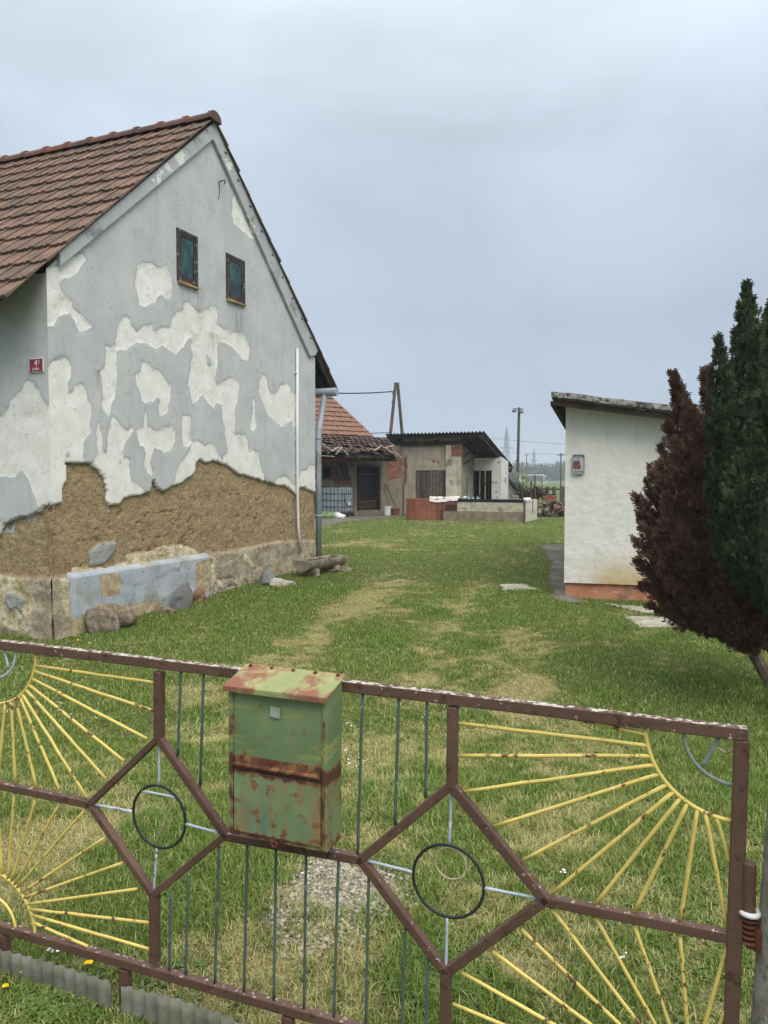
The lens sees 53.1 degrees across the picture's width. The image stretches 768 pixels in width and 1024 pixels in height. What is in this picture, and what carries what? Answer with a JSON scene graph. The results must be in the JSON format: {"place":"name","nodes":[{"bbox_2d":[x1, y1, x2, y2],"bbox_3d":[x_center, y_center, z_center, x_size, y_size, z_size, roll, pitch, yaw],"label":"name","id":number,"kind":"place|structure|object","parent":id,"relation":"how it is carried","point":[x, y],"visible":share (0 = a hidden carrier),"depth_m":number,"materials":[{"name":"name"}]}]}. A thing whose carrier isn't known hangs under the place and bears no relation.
{"place":"outdoors","nodes":[
{"label":"outdoors","id":0,"kind":"place"},
{"bbox_2d":[314,513,405,526],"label":"yard pavement","id":1,"kind":"structure","parent":0,"point":[329,521],"depth_m":28.37,"materials":[{"name":"concrete"}]},
{"bbox_2d":[314,511,345,517],"bbox_3d":[-2.083,0.092,28.956,1.315,0.278,0.646,0,2,0],"label":"sack","id":2,"kind":"object","parent":1,"relation":"on","point":[330,514],"visible":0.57,"depth_m":28.73,"materials":[{"name":"plastic"}]},
{"bbox_2d":[321,486,354,516],"bbox_3d":[-1.851,-0.415,30.117,1.070,1.210,1.062,1,3,25],"label":"water tank","id":3,"kind":"object","parent":1,"relation":"on","point":[340,499],"visible":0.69,"depth_m":29.71,"materials":[{"name":"plastic"}]},
{"bbox_2d":[313,396,402,514],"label":"old barn","id":4,"kind":"structure","parent":1,"relation":"on","point":[361,459],"depth_m":31.70,"materials":[{"name":"paint"}]},
{"bbox_2d":[321,466,332,479],"bbox_3d":[-2.300,-1.558,30.578,0.529,0.554,0.175,-2,3,-38],"label":"window","id":5,"kind":"structure","parent":4,"relation":"in","point":[324,471],"depth_m":30.62,"materials":[{"name":"grey wood"}]},
{"bbox_2d":[337,465,347,480],"bbox_3d":[-1.686,-1.581,31.022,0.471,0.618,0.120,-2,3,-38],"label":"window","id":6,"kind":"structure","parent":4,"relation":"in","point":[340,477],"depth_m":30.94,"materials":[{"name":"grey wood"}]},
{"bbox_2d":[357,465,380,509],"bbox_3d":[-0.681,-1.015,31.938,1.145,1.820,0.305,-2,3,-38],"label":"door","id":7,"kind":"structure","parent":4,"relation":"in","point":[368,477],"depth_m":32.10,"materials":[{"name":"wood"}]},
{"bbox_2d":[383,506,391,514],"bbox_3d":[0.130,-0.045,31.175,0.371,0.380,0.370,0,2,0],"label":"bucket","id":8,"kind":"object","parent":1,"relation":"on","point":[386,510],"visible":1,"depth_m":31.04,"materials":[{"name":"white plastic"}]},
{"bbox_2d":[391,508,399,514],"bbox_3d":[0.462,-0.001,31.177,0.410,0.290,0.410,0,2,0],"label":"flower pot","id":9,"kind":"object","parent":1,"relation":"on","point":[395,511],"visible":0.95,"depth_m":31.04,"materials":[{"name":"brown ceramic"}]},
{"bbox_2d":[0,479,767,1023],"bbox_3d":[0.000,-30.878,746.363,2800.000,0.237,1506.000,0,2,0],"label":"ground","id":10,"kind":"structure","parent":0,"point":[400,581],"depth_m":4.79,"materials":[{"name":"green plant"}]},
{"bbox_2d":[85,608,120,634],"bbox_3d":[-3.080,1.208,8.405,0.386,0.337,0.332,-1,3,-29],"label":"rough stone","id":11,"kind":"object","parent":10,"relation":"on","point":[100,620],"visible":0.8,"depth_m":8.29,"materials":[{"name":"beige stone"}]},
{"bbox_2d":[118,610,136,627],"bbox_3d":[-2.871,1.224,8.602,0.200,0.255,0.303,-1,3,-19],"label":"rough stone","id":12,"kind":"object","parent":10,"relation":"on","point":[127,618],"visible":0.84,"depth_m":8.49,"materials":[{"name":"beige stone"}]},
{"bbox_2d":[157,606,175,612],"bbox_3d":[-2.648,1.201,9.335,0.168,0.112,0.186,1,3,29],"label":"rough stone","id":13,"kind":"object","parent":10,"relation":"on","point":[165,609],"visible":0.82,"depth_m":9.28,"materials":[{"name":"beige stone"}]},
{"bbox_2d":[0,110,338,640],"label":"plaster house","id":14,"kind":"structure","parent":10,"relation":"on","point":[160,441],"depth_m":9.46,"materials":[{"name":"paint"}]},
{"bbox_2d":[29,358,43,372],"bbox_3d":[-3.568,-1.504,7.880,0.194,0.145,0.020,1,3,22],"label":"house number plate","id":15,"kind":"object","parent":14,"relation":"attached to","point":[36,365],"visible":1,"depth_m":7.87,"materials":[{"name":"red metal"}]},
{"bbox_2d":[176,227,199,289],"bbox_3d":[-2.540,-3.256,9.907,0.085,0.696,0.427,1,3,22],"label":"window","id":16,"kind":"structure","parent":14,"relation":"in","point":[186,243],"depth_m":9.90,"materials":[{"name":"teal glass"}]},
{"bbox_2d":[226,253,245,306],"bbox_3d":[-2.118,-3.293,10.936,0.084,0.667,0.466,1,3,22],"label":"window","id":17,"kind":"structure","parent":14,"relation":"in","point":[235,267],"depth_m":10.93,"materials":[{"name":"teal glass"}]},
{"bbox_2d":[171,581,192,609],"bbox_3d":[-2.512,1.080,9.527,0.106,0.440,0.355,2,3,38],"label":"rough stone","id":18,"kind":"object","parent":10,"relation":"on","point":[182,595],"visible":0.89,"depth_m":9.50,"materials":[{"name":"stone"}]},
{"bbox_2d":[192,588,205,601],"bbox_3d":[-2.437,1.116,10.038,0.222,0.252,0.143,-1,3,-23],"label":"rough stone","id":19,"kind":"object","parent":10,"relation":"on","point":[199,594],"visible":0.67,"depth_m":10.01,"materials":[{"name":"orange stone"}]},
{"bbox_2d":[257,569,275,584],"bbox_3d":[-1.726,0.996,11.291,0.261,0.301,0.221,-2,3,-40],"label":"rough stone","id":20,"kind":"object","parent":10,"relation":"on","point":[266,576],"visible":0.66,"depth_m":11.22,"materials":[{"name":"stone"}]},
{"bbox_2d":[269,578,288,586],"bbox_3d":[-1.530,1.030,11.158,0.298,0.158,0.202,-1,3,-17],"label":"rough stone","id":21,"kind":"object","parent":10,"relation":"on","point":[277,582],"visible":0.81,"depth_m":11.09,"materials":[{"name":"white stone"}]},
{"bbox_2d":[2,549,626,986],"bbox_3d":[-0.450,1.171,9.211,5.339,0.251,13.410,0,2,0],"label":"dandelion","id":22,"kind":"object","parent":10,"relation":"on","point":[308,875],"visible":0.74,"depth_m":2.72,"materials":[{"name":"yellow plant"}]},
{"bbox_2d":[293,555,347,575],"bbox_3d":[-1.012,0.892,12.363,0.350,0.308,1.020,2,3,32],"label":"stone trough","id":23,"kind":"object","parent":10,"relation":"on","point":[312,566],"visible":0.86,"depth_m":12.13,"materials":[{"name":"stone"}]},
{"bbox_2d":[321,567,355,571],"bbox_3d":[-0.766,0.951,12.610,0.643,0.098,0.341,-1,3,-11],"label":"rough stone","id":24,"kind":"object","parent":10,"relation":"on","point":[343,569],"visible":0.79,"depth_m":12.52,"materials":[{"name":"beige stone"}]},
{"bbox_2d":[268,847,418,958],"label":"gravel","id":25,"kind":"structure","parent":10,"relation":"on","point":[344,886],"depth_m":3.10,"materials":[{"name":"grey gravel"}]},
{"bbox_2d":[389,382,403,433],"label":"power pole","id":26,"kind":"object","parent":10,"relation":"on","point":[396,386],"visible":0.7,"depth_m":49.73,"materials":[{"name":"brown wood"}]},
{"bbox_2d":[339,391,392,393],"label":"overhead wire","id":27,"kind":"object","parent":26,"relation":"attached to","point":[366,392],"visible":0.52,"depth_m":47.01,"materials":[{"name":"black metal"}]},
{"bbox_2d":[402,484,403,516],"bbox_3d":[0.751,-0.425,30.001,0.090,1.300,0.090,0,2,0],"label":"wooden post","id":28,"kind":"object","parent":10,"relation":"on","point":[402,500],"visible":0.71,"depth_m":29.95,"materials":[{"name":"grey wood"}]},
{"bbox_2d":[406,509,410,519],"bbox_3d":[0.901,0.081,28.056,0.170,0.386,0.242,0,2,4],"label":"hollow brick","id":29,"kind":"object","parent":10,"relation":"on","point":[408,514],"visible":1,"depth_m":27.94,"materials":[{"name":"red brick"}]},
{"bbox_2d":[406,498,410,508],"bbox_3d":[0.901,-0.306,28.044,0.170,0.386,0.242,0,2,5],"label":"hollow brick","id":30,"kind":"object","parent":29,"relation":"on","point":[408,503],"visible":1,"depth_m":27.93,"materials":[{"name":"red brick"}]},
{"bbox_2d":[411,509,415,519],"bbox_3d":[1.075,0.082,28.051,0.170,0.386,0.242,0,3,5],"label":"hollow brick","id":31,"kind":"object","parent":10,"relation":"on","point":[413,514],"visible":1,"depth_m":27.93,"materials":[{"name":"orange brick"}]},
{"bbox_2d":[411,498,415,508],"bbox_3d":[1.075,-0.306,28.034,0.170,0.386,0.242,0,2,3],"label":"hollow brick","id":32,"kind":"object","parent":31,"relation":"on","point":[413,503],"visible":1,"depth_m":27.91,"materials":[{"name":"red brick"}]},
{"bbox_2d":[416,509,420,519],"bbox_3d":[1.250,0.082,28.036,0.170,0.386,0.242,0,2,3],"label":"hollow brick","id":33,"kind":"object","parent":10,"relation":"on","point":[418,514],"visible":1,"depth_m":27.92,"materials":[{"name":"brick"}]},
{"bbox_2d":[416,498,420,508],"bbox_3d":[1.250,-0.305,28.017,0.170,0.386,0.242,0,2,4],"label":"hollow brick","id":34,"kind":"object","parent":33,"relation":"on","point":[418,503],"visible":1,"depth_m":27.90,"materials":[{"name":"red brick"}]},
{"bbox_2d":[421,509,424,519],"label":"hollow brick","id":35,"kind":"object","parent":10,"relation":"on","point":[422,514],"visible":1,"depth_m":27.91,"materials":[{"name":"brick"}]},
{"bbox_2d":[421,498,424,508],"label":"hollow brick","id":36,"kind":"object","parent":35,"relation":"on","point":[422,503],"visible":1,"depth_m":27.89,"materials":[{"name":"red brick"}]},
{"bbox_2d":[425,509,429,519],"bbox_3d":[1.599,0.083,28.010,0.170,0.386,0.242,0,2,5],"label":"hollow brick","id":37,"kind":"object","parent":10,"relation":"on","point":[427,514],"visible":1,"depth_m":27.89,"materials":[{"name":"orange brick"}]},
{"bbox_2d":[425,498,429,508],"bbox_3d":[1.599,-0.304,27.994,0.170,0.386,0.242,0,2,4],"label":"hollow brick","id":38,"kind":"object","parent":37,"relation":"on","point":[427,503],"visible":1,"depth_m":27.88,"materials":[{"name":"red brick"}]},
{"bbox_2d":[430,509,434,519],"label":"hollow brick","id":39,"kind":"object","parent":10,"relation":"on","point":[432,514],"visible":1,"depth_m":27.88,"materials":[{"name":"orange brick"}]},
{"bbox_2d":[430,501,434,508],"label":"hollow brick","id":40,"kind":"object","parent":39,"relation":"on","point":[432,505],"visible":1,"depth_m":27.87,"materials":[{"name":"red brick"}]},
{"bbox_2d":[435,509,439,519],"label":"hollow brick","id":41,"kind":"object","parent":10,"relation":"on","point":[437,513],"visible":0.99,"depth_m":27.87,"materials":[{"name":"orange brick"}]},
{"bbox_2d":[435,499,439,508],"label":"hollow brick","id":42,"kind":"object","parent":41,"relation":"on","point":[437,505],"visible":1,"depth_m":27.85,"materials":[{"name":"red brick"}]},
{"bbox_2d":[429,496,466,502],"bbox_3d":[2.339,-0.468,28.043,1.350,0.231,0.550,0,2,4],"label":"plastic sheet","id":43,"kind":"object","parent":42,"relation":"on","point":[446,499],"visible":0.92,"depth_m":27.82,"materials":[{"name":"white plastic"}]},
{"bbox_2d":[440,509,444,519],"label":"hollow brick","id":44,"kind":"object","parent":10,"relation":"on","point":[441,514],"visible":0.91,"depth_m":27.85,"materials":[{"name":"orange brick"}]},
{"bbox_2d":[440,498,444,508],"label":"hollow brick","id":45,"kind":"object","parent":44,"relation":"on","point":[442,505],"visible":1,"depth_m":27.84,"materials":[{"name":"red brick"}]},
{"bbox_2d":[384,431,512,512],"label":"corrugated shed","id":46,"kind":"structure","parent":10,"relation":"on","point":[443,464],"depth_m":32.63,"materials":[{"name":"paint"}]},
{"bbox_2d":[416,470,445,497],"bbox_3d":[1.995,-0.829,32.543,1.312,1.885,0.042,1,3,22],"label":"plank door","id":47,"kind":"structure","parent":46,"relation":"in","point":[422,477],"depth_m":32.52,"materials":[{"name":"grey wood"}]},
{"bbox_2d":[473,471,489,498],"bbox_3d":[4.278,-0.895,33.734,0.668,1.816,0.295,1,3,22],"label":"plank door","id":48,"kind":"structure","parent":46,"relation":"in","point":[483,478],"depth_m":33.68,"materials":[{"name":"black wood"}]},
{"bbox_2d":[474,471,491,498],"bbox_3d":[4.507,-0.923,34.166,1.061,2.173,0.020,1,3,22],"label":"doorway","id":49,"kind":"structure","parent":46,"relation":"in","point":[474,471],"depth_m":34.17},
{"bbox_2d":[443,499,536,521],"bbox_3d":[3.872,-0.095,27.817,2.966,0.790,2.080,1,3,23],"label":"raised bed","id":50,"kind":"object","parent":10,"relation":"on","point":[508,510],"visible":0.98,"depth_m":26.88,"materials":[{"name":"grey concrete"}]},
{"bbox_2d":[466,478,467,497],"bbox_3d":[3.116,-0.666,28.798,0.056,1.227,0.043,0,2,0],"label":"garden stake","id":51,"kind":"object","parent":50,"relation":"in","point":[467,486],"visible":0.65,"depth_m":28.78,"materials":[{"name":"grey wood"}]},
{"bbox_2d":[530,481,531,499],"bbox_3d":[5.516,-0.666,28.798,0.084,1.014,0.068,0,2,0],"label":"garden stake","id":52,"kind":"object","parent":50,"relation":"in","point":[531,490],"visible":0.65,"depth_m":28.76,"materials":[{"name":"grey wood"}]},
{"bbox_2d":[534,475,535,498],"bbox_3d":[5.662,-0.746,28.795,0.077,1.280,0.058,0,2,0],"label":"garden stake","id":53,"kind":"object","parent":50,"relation":"in","point":[534,486],"visible":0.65,"depth_m":28.77,"materials":[{"name":"grey wood"}]},
{"bbox_2d":[501,427,511,462],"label":"pylon","id":54,"kind":"object","parent":10,"relation":"on","point":[505,446],"visible":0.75,"depth_m":418.17,"materials":[{"name":"grey metal"}]},
{"bbox_2d":[508,472,521,499],"bbox_3d":[6.949,-1.149,40.991,0.902,1.932,2.900,1,3,18],"label":"hut","id":55,"kind":"object","parent":10,"relation":"on","point":[512,484],"visible":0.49,"depth_m":39.85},
{"bbox_2d":[512,407,523,471],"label":"lamp pole","id":56,"kind":"object","parent":10,"relation":"on","point":[520,410],"visible":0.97,"depth_m":44.80,"materials":[{"name":"brown wood"}]},
{"bbox_2d":[500,584,538,590],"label":"path slab","id":57,"kind":"structure","parent":10,"relation":"on","point":[514,586],"depth_m":11.01,"materials":[{"name":"concrete"}]},
{"bbox_2d":[515,468,529,498],"bbox_3d":[6.472,-1.060,36.044,0.692,1.990,0.675,2,3,44],"label":"sapling","id":58,"kind":"object","parent":10,"relation":"on","point":[522,477],"visible":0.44,"depth_m":35.98,"materials":[{"name":"green plant"}]},
{"bbox_2d":[521,473,530,490],"bbox_3d":[6.503,-0.940,34.963,0.633,1.843,0.670,0,2,0],"label":"sapling","id":59,"kind":"object","parent":10,"relation":"on","point":[524,482],"visible":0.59,"depth_m":34.95,"materials":[{"name":"green plant"}]},
{"bbox_2d":[510,482,554,499],"bbox_3d":[6.722,-0.935,34.434,2.239,0.826,3.099,0,2,0],"label":"brushwood pile","id":60,"kind":"object","parent":10,"relation":"on","point":[539,493],"visible":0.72,"depth_m":33.51,"materials":[{"name":"brown wood"}]},
{"bbox_2d":[530,449,537,466],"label":"pylon","id":61,"kind":"object","parent":10,"relation":"on","point":[533,460],"visible":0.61,"depth_m":697.92,"materials":[{"name":"grey metal"}]},
{"bbox_2d":[508,459,564,480],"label":"forest","id":62,"kind":"object","parent":10,"relation":"on","point":[542,471],"visible":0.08,"depth_m":406.72,"materials":[{"name":"green plant"}]},
{"bbox_2d":[521,481,564,482],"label":"field barrier","id":63,"kind":"object","parent":10,"relation":"on","point":[545,481],"visible":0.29,"depth_m":224.68,"materials":[{"name":"white metal"}]},
{"bbox_2d":[526,487,564,501],"bbox_3d":[9.098,-0.741,40.038,3.342,1.150,0.225,0,2,0],"label":"field fence","id":64,"kind":"object","parent":10,"relation":"on","point":[562,492],"visible":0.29,"depth_m":39.92,"materials":[{"name":"grey wood"}]},
{"bbox_2d":[542,496,549,500],"bbox_3d":[6.652,-0.565,31.505,0.300,0.198,0.220,0,2,0],"label":"planter","id":65,"kind":"object","parent":10,"relation":"on","point":[546,498],"visible":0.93,"depth_m":31.41,"materials":[{"name":"ceramic"}]},
{"bbox_2d":[537,499,564,516],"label":"stone wall","id":66,"kind":"structure","parent":10,"relation":"on","point":[545,509],"depth_m":30.07,"materials":[{"name":"grey stone"}]},
{"bbox_2d":[560,453,561,486],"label":"utility pole","id":67,"kind":"object","parent":10,"relation":"on","point":[560,469],"visible":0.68,"depth_m":94.80,"materials":[{"name":"grey wood"}]},
{"bbox_2d":[550,392,704,601],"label":"white outbuilding","id":68,"kind":"structure","parent":10,"relation":"on","point":[614,442],"depth_m":10.05,"materials":[{"name":"white paint"}]},
{"bbox_2d":[573,455,583,473],"bbox_3d":[2.555,-0.624,10.091,0.148,0.258,0.014,1,3,15],"label":"warning sign","id":69,"kind":"object","parent":68,"relation":"attached to","point":[578,464],"visible":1,"depth_m":10.09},
{"bbox_2d":[625,616,676,626],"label":"path slab","id":70,"kind":"structure","parent":10,"relation":"on","point":[648,622],"depth_m":8.75,"materials":[{"name":"concrete"}]},
{"bbox_2d":[628,364,767,686],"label":"brown conifer","id":71,"kind":"object","parent":10,"relation":"on","point":[687,586],"visible":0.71,"depth_m":6.03,"materials":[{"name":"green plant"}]},
{"bbox_2d":[701,278,767,622],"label":"green conifer","id":72,"kind":"object","parent":10,"relation":"on","point":[735,491],"visible":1,"depth_m":5.31,"materials":[{"name":"green plant"}]},
{"bbox_2d":[750,800,767,1023],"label":"gate post","id":73,"kind":"object","parent":10,"relation":"on","point":[759,1011],"visible":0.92,"depth_m":1.76,"materials":[{"name":"concrete"}]},
{"bbox_2d":[0,639,760,1023],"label":"iron gate","id":74,"kind":"structure","parent":73,"relation":"attached to","point":[742,915],"depth_m":2.10,"materials":[{"name":"metal"}]},
{"bbox_2d":[223,663,345,852],"bbox_3d":[-0.276,0.679,2.132,0.317,0.471,0.126,1,3,21],"label":"mailbox","id":75,"kind":"object","parent":74,"relation":"attached to","point":[285,741],"visible":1,"depth_m":2.09,"materials":[{"name":"green paint"}]},
{"bbox_2d":[234,769,320,846],"bbox_3d":[-0.294,0.806,2.095,0.267,0.172,0.004,1,3,21],"label":"door","id":76,"kind":"structure","parent":75,"relation":"in","point":[287,809],"depth_m":2.09,"materials":[{"name":"green paint"}]},
{"bbox_2d":[0,0,767,467],"label":"sky","id":77,"kind":"structure","parent":0,"point":[484,209],"materials":[{"name":"grey"}]},
{"bbox_2d":[540,544,581,602],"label":"path","id":78,"kind":"structure","parent":0,"point":[556,555],"depth_m":12.37,"materials":[{"name":"concrete"}]},
{"bbox_2d":[605,603,654,613],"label":"pavement","id":79,"kind":"structure","parent":0,"point":[641,608],"depth_m":9.51,"materials":[{"name":"concrete"}]}
]}

